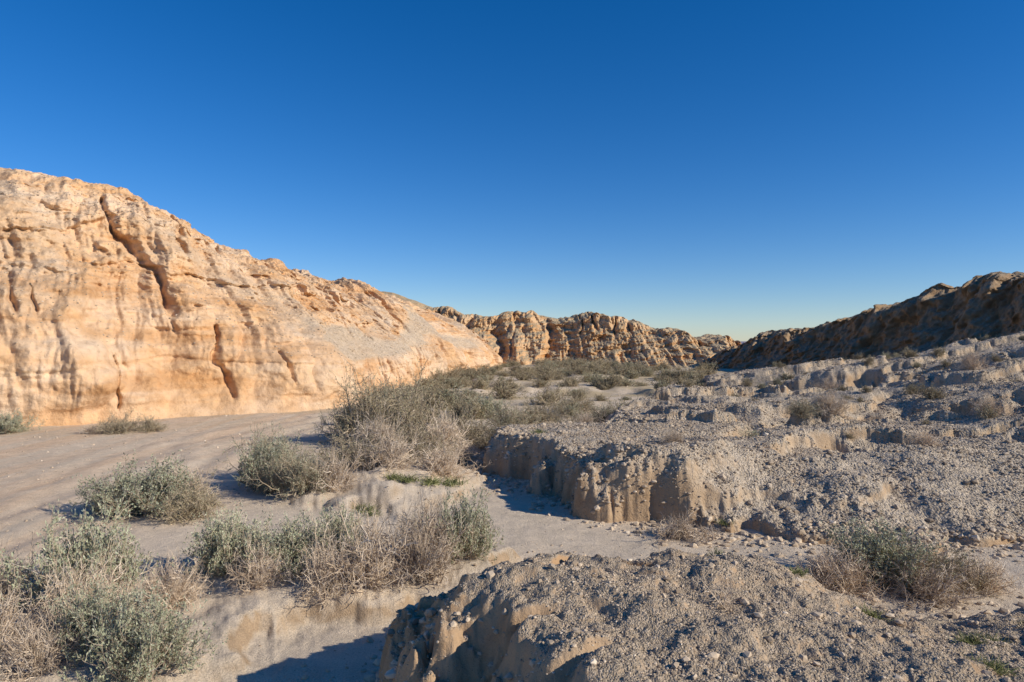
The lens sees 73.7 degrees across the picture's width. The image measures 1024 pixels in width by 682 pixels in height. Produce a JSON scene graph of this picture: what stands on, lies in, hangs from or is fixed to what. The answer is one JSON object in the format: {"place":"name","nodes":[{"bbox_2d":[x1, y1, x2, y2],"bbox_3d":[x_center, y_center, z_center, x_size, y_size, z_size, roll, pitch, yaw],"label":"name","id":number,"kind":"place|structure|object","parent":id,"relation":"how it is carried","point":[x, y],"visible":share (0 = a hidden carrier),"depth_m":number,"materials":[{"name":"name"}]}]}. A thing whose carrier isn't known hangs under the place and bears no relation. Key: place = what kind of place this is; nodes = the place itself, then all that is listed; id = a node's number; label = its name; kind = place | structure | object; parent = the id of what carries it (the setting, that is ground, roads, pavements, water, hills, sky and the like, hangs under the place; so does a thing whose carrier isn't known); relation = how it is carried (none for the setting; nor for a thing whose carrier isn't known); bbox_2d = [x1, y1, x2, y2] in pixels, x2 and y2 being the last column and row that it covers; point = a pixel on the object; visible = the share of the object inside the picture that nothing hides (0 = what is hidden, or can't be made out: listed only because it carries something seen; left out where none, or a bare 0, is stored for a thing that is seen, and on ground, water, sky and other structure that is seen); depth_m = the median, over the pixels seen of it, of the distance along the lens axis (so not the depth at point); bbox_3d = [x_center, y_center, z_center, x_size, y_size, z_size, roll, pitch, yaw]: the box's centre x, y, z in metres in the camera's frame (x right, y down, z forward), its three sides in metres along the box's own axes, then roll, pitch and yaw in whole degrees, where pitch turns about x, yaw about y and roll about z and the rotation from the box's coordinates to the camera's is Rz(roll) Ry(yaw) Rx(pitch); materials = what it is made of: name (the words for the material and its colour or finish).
{"place":"outdoors","nodes":[
{"label":"outdoors","id":0,"kind":"place"},
{"bbox_2d":[0,168,502,426],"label":"sandstone cliff","id":1,"kind":"structure","parent":0,"point":[59,380],"depth_m":29.85,"materials":[{"name":"beige stone"}]},
{"bbox_2d":[0,167,441,357],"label":"cliff scree","id":2,"kind":"structure","parent":1,"relation":"on","point":[343,335],"depth_m":33.84,"materials":[{"name":"stone"}]},
{"bbox_2d":[381,291,432,308],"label":"distant hill","id":3,"kind":"structure","parent":0,"point":[417,303],"depth_m":135.12,"materials":[{"name":"beige stone"}]},
{"bbox_2d":[0,341,1023,681],"bbox_3d":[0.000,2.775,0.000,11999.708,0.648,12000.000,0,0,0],"label":"sandy wash ground","id":4,"kind":"structure","parent":0,"point":[282,629],"depth_m":10.79,"materials":[{"name":"beige sand"}]},
{"bbox_2d":[0,527,43,613],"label":"dead shrub","id":5,"kind":"object","parent":4,"relation":"on","point":[5,585],"visible":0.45,"depth_m":7.45,"materials":[{"name":"beige plant"}]},
{"bbox_2d":[0,407,44,433],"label":"saltbush","id":6,"kind":"object","parent":4,"relation":"on","point":[8,424],"visible":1,"depth_m":22.35,"materials":[{"name":"green plant"}]},
{"bbox_2d":[0,555,71,670],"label":"dead shrub","id":7,"kind":"object","parent":4,"relation":"on","point":[5,621],"visible":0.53,"depth_m":6.18,"materials":[{"name":"beige plant"}]},
{"bbox_2d":[0,603,87,681],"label":"dead shrub","id":8,"kind":"object","parent":4,"relation":"on","point":[30,648],"visible":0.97,"depth_m":5.82,"materials":[{"name":"beige plant"}]},
{"bbox_2d":[1,538,147,643],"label":"dead shrub","id":9,"kind":"object","parent":4,"relation":"on","point":[60,591],"visible":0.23,"depth_m":6.85,"materials":[{"name":"beige plant"}]},
{"bbox_2d":[0,486,159,617],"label":"saltbush","id":10,"kind":"object","parent":4,"relation":"on","point":[96,548],"visible":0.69,"depth_m":7.44,"materials":[{"name":"green plant"}]},
{"bbox_2d":[76,421,106,434],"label":"dead shrub","id":11,"kind":"object","parent":4,"relation":"on","point":[87,429],"visible":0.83,"depth_m":22.09,"materials":[{"name":"beige plant"}]},
{"bbox_2d":[40,568,164,673],"bbox_3d":[-3.747,2.477,6.285,0.787,0.841,0.977,0,0,40],"label":"saltbush","id":12,"kind":"object","parent":4,"relation":"on","point":[80,618],"visible":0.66,"depth_m":6.09,"materials":[{"name":"green plant"}]},
{"bbox_2d":[71,470,137,515],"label":"saltbush","id":13,"kind":"object","parent":4,"relation":"on","point":[96,509],"visible":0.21,"depth_m":11.82,"materials":[{"name":"green plant"}]},
{"bbox_2d":[93,408,141,434],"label":"creosote shrub","id":14,"kind":"object","parent":4,"relation":"on","point":[119,426],"visible":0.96,"depth_m":22.18,"materials":[{"name":"green plant"}]},
{"bbox_2d":[68,448,206,520],"bbox_3d":[-6.415,2.520,11.745,2.278,1.400,1.908,0,0,-18],"label":"saltbush","id":15,"kind":"object","parent":4,"relation":"on","point":[153,484],"visible":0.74,"depth_m":11.61,"materials":[{"name":"green plant"}]},
{"bbox_2d":[54,575,229,681],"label":"saltbush","id":16,"kind":"object","parent":4,"relation":"on","point":[143,647],"visible":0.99,"depth_m":5.76,"materials":[{"name":"green plant"}]},
{"bbox_2d":[126,413,167,433],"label":"creosote shrub","id":17,"kind":"object","parent":4,"relation":"on","point":[149,425],"visible":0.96,"depth_m":22.71,"materials":[{"name":"green plant"}]},
{"bbox_2d":[122,542,214,614],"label":"dead shrub","id":18,"kind":"object","parent":4,"relation":"on","point":[175,586],"visible":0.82,"depth_m":7.37,"materials":[{"name":"beige plant"}]},
{"bbox_2d":[144,450,218,502],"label":"dead shrub","id":19,"kind":"object","parent":4,"relation":"on","point":[202,485],"visible":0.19,"depth_m":12.41,"materials":[{"name":"beige plant"}]},
{"bbox_2d":[138,467,227,526],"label":"saltbush","id":20,"kind":"object","parent":4,"relation":"on","point":[186,512],"visible":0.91,"depth_m":11.38,"materials":[{"name":"green plant"}]},
{"bbox_2d":[166,500,275,579],"bbox_3d":[-3.401,2.468,8.465,1.249,1.009,1.224,0,0,10],"label":"saltbush","id":21,"kind":"object","parent":4,"relation":"on","point":[214,549],"visible":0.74,"depth_m":8.23,"materials":[{"name":"green plant"}]},
{"bbox_2d":[218,530,296,597],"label":"dead shrub","id":22,"kind":"object","parent":4,"relation":"on","point":[258,579],"visible":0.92,"depth_m":7.74,"materials":[{"name":"beige plant"}]},
{"bbox_2d":[216,419,306,477],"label":"creosote shrub","id":23,"kind":"object","parent":4,"relation":"on","point":[265,441],"visible":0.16,"depth_m":14.55,"materials":[{"name":"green plant"}]},
{"bbox_2d":[232,432,299,494],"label":"saltbush","id":24,"kind":"object","parent":4,"relation":"on","point":[256,460],"visible":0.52,"depth_m":13.41,"materials":[{"name":"green plant"}]},
{"bbox_2d":[219,506,329,580],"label":"saltbush","id":25,"kind":"object","parent":4,"relation":"on","point":[292,541],"visible":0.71,"depth_m":8.20,"materials":[{"name":"green plant"}]},
{"bbox_2d":[251,442,321,499],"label":"creosote shrub","id":26,"kind":"object","parent":4,"relation":"on","point":[276,483],"visible":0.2,"depth_m":13.10,"materials":[{"name":"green plant"}]},
{"bbox_2d":[243,441,334,500],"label":"creosote shrub","id":27,"kind":"object","parent":4,"relation":"on","point":[298,478],"visible":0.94,"depth_m":12.57,"materials":[{"name":"green plant"}]},
{"bbox_2d":[274,521,360,612],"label":"dead shrub","id":28,"kind":"object","parent":4,"relation":"on","point":[319,572],"visible":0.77,"depth_m":7.62,"materials":[{"name":"beige plant"}]},
{"bbox_2d":[299,497,366,568],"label":"saltbush","id":29,"kind":"object","parent":4,"relation":"on","point":[337,524],"visible":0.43,"depth_m":8.47,"materials":[{"name":"green plant"}]},
{"bbox_2d":[310,390,359,439],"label":"creosote shrub","id":30,"kind":"object","parent":4,"relation":"on","point":[338,420],"visible":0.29,"depth_m":20.53,"materials":[{"name":"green plant"}]},
{"bbox_2d":[307,440,372,493],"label":"dead shrub","id":31,"kind":"object","parent":4,"relation":"on","point":[335,471],"visible":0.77,"depth_m":12.80,"materials":[{"name":"beige plant"}]},
{"bbox_2d":[306,422,404,471],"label":"creosote shrub","id":32,"kind":"object","parent":4,"relation":"on","point":[350,452],"visible":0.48,"depth_m":14.51,"materials":[{"name":"brown plant"}]},
{"bbox_2d":[318,360,415,445],"bbox_3d":[-4.271,2.268,19.887,3.284,3.518,3.110,0,0,2],"label":"creosote shrub","id":33,"kind":"object","parent":4,"relation":"on","point":[368,408],"visible":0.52,"depth_m":19.73,"materials":[{"name":"beige plant"}]},
{"bbox_2d":[353,502,382,514],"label":"grass tuft","id":34,"kind":"object","parent":4,"relation":"on","point":[366,508],"visible":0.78,"depth_m":11.96,"materials":[{"name":"plant"}]},
{"bbox_2d":[306,494,434,604],"bbox_3d":[-1.706,2.608,8.048,1.429,1.673,1.565,0,0,-25],"label":"dead shrub","id":35,"kind":"object","parent":4,"relation":"on","point":[373,556],"visible":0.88,"depth_m":7.78,"materials":[{"name":"beige plant"}]},
{"bbox_2d":[364,508,381,517],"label":"grass tuft","id":36,"kind":"object","parent":4,"relation":"on","point":[369,514],"visible":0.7,"depth_m":11.77,"materials":[{"name":"green plant"}]},
{"bbox_2d":[339,420,427,475],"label":"dead shrub","id":37,"kind":"object","parent":4,"relation":"on","point":[392,450],"visible":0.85,"depth_m":13.91,"materials":[{"name":"beige plant"}]},
{"bbox_2d":[343,399,427,451],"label":"dead shrub","id":38,"kind":"object","parent":4,"relation":"on","point":[374,429],"visible":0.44,"depth_m":16.11,"materials":[{"name":"beige plant"}]},
{"bbox_2d":[384,470,404,479],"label":"grass tuft","id":39,"kind":"object","parent":4,"relation":"on","point":[394,476],"visible":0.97,"depth_m":13.25,"materials":[{"name":"green plant"}]},
{"bbox_2d":[348,356,448,426],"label":"creosote shrub","id":40,"kind":"object","parent":4,"relation":"on","point":[418,384],"visible":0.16,"depth_m":21.02,"materials":[{"name":"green plant"}]},
{"bbox_2d":[391,472,426,482],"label":"grass tuft","id":41,"kind":"object","parent":4,"relation":"on","point":[407,480],"visible":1,"depth_m":13.18,"materials":[{"name":"green plant"}]},
{"bbox_2d":[360,377,461,444],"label":"creosote shrub","id":42,"kind":"object","parent":4,"relation":"on","point":[410,415],"visible":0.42,"depth_m":19.26,"materials":[{"name":"brown plant"}]},
{"bbox_2d":[372,420,462,464],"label":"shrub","id":43,"kind":"object","parent":4,"relation":"on","point":[421,447],"visible":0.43,"depth_m":15.48,"materials":[{"name":"brown plant"}]},
{"bbox_2d":[380,480,463,567],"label":"dead shrub","id":44,"kind":"object","parent":4,"relation":"on","point":[439,529],"visible":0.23,"depth_m":8.76,"materials":[{"name":"brown plant"}]},
{"bbox_2d":[382,483,472,601],"bbox_3d":[-1.107,2.418,8.101,1.159,1.535,1.404,0,0,-34],"label":"dead shrub","id":45,"kind":"object","parent":4,"relation":"on","point":[419,571],"visible":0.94,"depth_m":7.96,"materials":[{"name":"brown plant"}]},
{"bbox_2d":[416,474,447,486],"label":"grass tuft","id":46,"kind":"object","parent":4,"relation":"on","point":[428,481],"visible":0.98,"depth_m":13.13,"materials":[{"name":"green plant"}]},
{"bbox_2d":[408,403,475,450],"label":"dead shrub","id":47,"kind":"object","parent":4,"relation":"on","point":[450,429],"visible":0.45,"depth_m":18.23,"materials":[{"name":"beige plant"}]},
{"bbox_2d":[414,434,490,483],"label":"dead shrub","id":48,"kind":"object","parent":4,"relation":"on","point":[443,469],"visible":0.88,"depth_m":14.18,"materials":[{"name":"beige plant"}]},
{"bbox_2d":[433,475,471,486],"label":"grass tuft","id":49,"kind":"object","parent":4,"relation":"on","point":[452,482],"visible":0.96,"depth_m":13.38,"materials":[{"name":"green plant"}]},
{"bbox_2d":[410,394,495,444],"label":"creosote shrub","id":50,"kind":"object","parent":4,"relation":"on","point":[471,426],"visible":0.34,"depth_m":19.77,"materials":[{"name":"brown plant"}]},
{"bbox_2d":[407,480,504,564],"bbox_3d":[-0.701,2.394,8.837,1.182,1.225,1.171,0,0,-37],"label":"saltbush","id":51,"kind":"object","parent":4,"relation":"on","point":[470,538],"visible":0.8,"depth_m":8.79,"materials":[{"name":"green plant"}]},
{"bbox_2d":[444,432,484,468],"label":"dead shrub","id":52,"kind":"object","parent":4,"relation":"on","point":[469,455],"visible":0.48,"depth_m":16.36,"materials":[{"name":"beige plant"}]},
{"bbox_2d":[462,420,504,450],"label":"creosote shrub","id":53,"kind":"object","parent":4,"relation":"on","point":[484,440],"visible":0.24,"depth_m":18.81,"materials":[{"name":"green plant"}]},
{"bbox_2d":[466,393,509,418],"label":"saltbush","id":54,"kind":"object","parent":4,"relation":"on","point":[484,402],"visible":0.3,"depth_m":26.83,"materials":[{"name":"green plant"}]},
{"bbox_2d":[0,376,1023,681],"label":"wash pebbles","id":55,"kind":"object","parent":4,"relation":"on","point":[430,612],"visible":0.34,"depth_m":10.35,"materials":[{"name":"stone"}]},
{"bbox_2d":[483,396,543,431],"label":"creosote shrub","id":56,"kind":"object","parent":4,"relation":"on","point":[511,417],"visible":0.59,"depth_m":22.41,"materials":[{"name":"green plant"}]},
{"bbox_2d":[510,396,569,423],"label":"creosote shrub","id":57,"kind":"object","parent":4,"relation":"on","point":[549,414],"visible":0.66,"depth_m":25.44,"materials":[{"name":"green plant"}]},
{"bbox_2d":[532,408,587,423],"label":"creosote shrub","id":58,"kind":"object","parent":4,"relation":"on","point":[571,420],"visible":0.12,"depth_m":21.48,"materials":[{"name":"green plant"}]},
{"bbox_2d":[546,388,596,411],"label":"creosote shrub","id":59,"kind":"object","parent":4,"relation":"on","point":[585,404],"visible":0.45,"depth_m":28.77,"materials":[{"name":"brown plant"}]},
{"bbox_2d":[562,406,612,422],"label":"dead shrub","id":60,"kind":"object","parent":4,"relation":"on","point":[587,419],"visible":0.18,"depth_m":22.89,"materials":[{"name":"beige plant"}]},
{"bbox_2d":[583,397,625,422],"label":"creosote shrub","id":61,"kind":"object","parent":4,"relation":"on","point":[603,412],"visible":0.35,"depth_m":24.37,"materials":[{"name":"green plant"}]},
{"bbox_2d":[648,503,697,548],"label":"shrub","id":62,"kind":"object","parent":4,"relation":"on","point":[662,531],"visible":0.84,"depth_m":10.45,"materials":[{"name":"plant"}]},
{"bbox_2d":[663,511,705,542],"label":"dead shrub","id":63,"kind":"object","parent":4,"relation":"on","point":[680,533],"visible":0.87,"depth_m":10.44,"materials":[{"name":"brown plant"}]},
{"bbox_2d":[349,334,1023,439],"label":"desert scrub","id":64,"kind":"object","parent":4,"relation":"on","point":[545,370],"visible":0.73,"depth_m":40.39,"materials":[{"name":"green plant"}]},
{"bbox_2d":[379,547,1023,681],"bbox_3d":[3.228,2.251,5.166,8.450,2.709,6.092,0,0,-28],"label":"dirt mound","id":65,"kind":"object","parent":4,"relation":"on","point":[485,601],"visible":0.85,"depth_m":4.51,"materials":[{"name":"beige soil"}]},
{"bbox_2d":[696,566,737,612],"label":"dry branches","id":66,"kind":"object","parent":65,"relation":"on","point":[726,600],"visible":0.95,"depth_m":4.69,"materials":[{"name":"beige plant"}]},
{"bbox_2d":[706,548,730,555],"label":"grass tuft","id":67,"kind":"object","parent":65,"relation":"on","point":[715,552],"visible":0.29,"depth_m":5.94,"materials":[{"name":"beige plant"}]},
{"bbox_2d":[783,563,814,577],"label":"grass tuft","id":68,"kind":"object","parent":65,"relation":"on","point":[795,571],"visible":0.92,"depth_m":5.49,"materials":[{"name":"green plant"}]},
{"bbox_2d":[852,602,897,621],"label":"grass tuft","id":69,"kind":"object","parent":65,"relation":"on","point":[872,614],"visible":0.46,"depth_m":5.29,"materials":[{"name":"green plant"}]},
{"bbox_2d":[947,628,1003,645],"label":"grass tuft","id":70,"kind":"object","parent":65,"relation":"on","point":[968,639],"visible":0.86,"depth_m":4.61,"materials":[{"name":"green plant"}]},
{"bbox_2d":[967,629,1011,642],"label":"grass tuft","id":71,"kind":"object","parent":65,"relation":"on","point":[991,638],"visible":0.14,"depth_m":5.03,"materials":[{"name":"green plant"}]},
{"bbox_2d":[961,651,1022,679],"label":"grass tuft","id":72,"kind":"object","parent":65,"relation":"on","point":[998,668],"visible":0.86,"depth_m":3.89,"materials":[{"name":"green plant"}]},
{"bbox_2d":[687,519,720,545],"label":"dry branches","id":73,"kind":"object","parent":4,"relation":"on","point":[707,537],"visible":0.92,"depth_m":10.32,"materials":[{"name":"brown plant"}]},
{"bbox_2d":[787,544,877,594],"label":"dead shrub","id":74,"kind":"object","parent":4,"relation":"on","point":[826,573],"visible":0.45,"depth_m":8.28,"materials":[{"name":"brown plant"}]},
{"bbox_2d":[788,535,891,607],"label":"dead shrub","id":75,"kind":"object","parent":4,"relation":"on","point":[852,582],"visible":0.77,"depth_m":8.20,"materials":[{"name":"brown plant"}]},
{"bbox_2d":[815,507,981,590],"bbox_3d":[4.848,2.663,8.669,1.808,1.009,1.574,0,0,15],"label":"saltbush","id":76,"kind":"object","parent":4,"relation":"on","point":[880,551],"visible":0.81,"depth_m":8.44,"materials":[{"name":"green plant"}]},
{"bbox_2d":[888,528,978,604],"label":"dead shrub","id":77,"kind":"object","parent":4,"relation":"on","point":[942,565],"visible":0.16,"depth_m":8.46,"materials":[{"name":"brown plant"}]},
{"bbox_2d":[878,547,989,616],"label":"dead shrub","id":78,"kind":"object","parent":4,"relation":"on","point":[922,590],"visible":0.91,"depth_m":7.89,"materials":[{"name":"brown plant"}]},
{"bbox_2d":[886,539,1002,600],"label":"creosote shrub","id":79,"kind":"object","parent":4,"relation":"on","point":[957,567],"visible":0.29,"depth_m":8.20,"materials":[{"name":"brown plant"}]},
{"bbox_2d":[948,546,1023,597],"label":"dead shrub","id":80,"kind":"object","parent":4,"relation":"on","point":[998,570],"visible":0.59,"depth_m":8.20,"materials":[{"name":"plant"}]},
{"bbox_2d":[0,0,1023,340],"label":"sky","id":81,"kind":"structure","parent":0,"point":[741,170],"materials":[{"name":"blue"}]},
{"bbox_2d":[422,306,740,368],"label":"eroded badland ridge","id":82,"kind":"structure","parent":0,"point":[523,337],"depth_m":87.24,"materials":[{"name":"beige stone"}]},
{"bbox_2d":[482,332,1023,554],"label":"gravel terrace","id":83,"kind":"structure","parent":0,"point":[853,378],"depth_m":12.98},
{"bbox_2d":[529,428,547,433],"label":"grass tuft","id":84,"kind":"object","parent":83,"relation":"on","point":[539,431],"visible":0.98,"depth_m":15.60,"materials":[{"name":"plant"}]},
{"bbox_2d":[657,428,690,444],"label":"dead shrub","id":85,"kind":"object","parent":83,"relation":"on","point":[671,437],"visible":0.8,"depth_m":14.36,"materials":[{"name":"beige plant"}]},
{"bbox_2d":[713,518,733,526],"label":"grass tuft","id":86,"kind":"object","parent":83,"relation":"on","point":[721,522],"visible":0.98,"depth_m":10.89,"materials":[{"name":"green plant"}]},
{"bbox_2d":[785,397,822,421],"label":"creosote shrub","id":87,"kind":"object","parent":83,"relation":"on","point":[800,410],"visible":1,"depth_m":16.90,"materials":[{"name":"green plant"}]},
{"bbox_2d":[807,372,843,390],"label":"dead shrub","id":88,"kind":"object","parent":83,"relation":"on","point":[828,385],"visible":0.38,"depth_m":26.91,"materials":[{"name":"beige plant"}]},
{"bbox_2d":[808,384,856,419],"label":"dead shrub","id":89,"kind":"object","parent":83,"relation":"on","point":[829,404],"visible":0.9,"depth_m":17.06,"materials":[{"name":"beige plant"}]},
{"bbox_2d":[903,425,945,445],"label":"dead shrub","id":90,"kind":"object","parent":83,"relation":"on","point":[920,439],"visible":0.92,"depth_m":13.57,"materials":[{"name":"beige plant"}]},
{"bbox_2d":[951,348,991,370],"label":"dead shrub","id":91,"kind":"object","parent":83,"relation":"on","point":[969,363],"visible":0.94,"depth_m":22.92,"materials":[{"name":"beige plant"}]},
{"bbox_2d":[969,390,1014,416],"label":"dead shrub","id":92,"kind":"object","parent":83,"relation":"on","point":[988,402],"visible":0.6,"depth_m":16.32,"materials":[{"name":"beige plant"}]},
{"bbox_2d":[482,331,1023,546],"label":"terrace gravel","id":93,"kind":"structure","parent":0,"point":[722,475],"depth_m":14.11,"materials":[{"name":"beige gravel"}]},
{"bbox_2d":[705,271,1023,369],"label":"shaded hill","id":94,"kind":"structure","parent":0,"point":[941,315],"depth_m":46.43,"materials":[{"name":"brown stone"}]}
]}

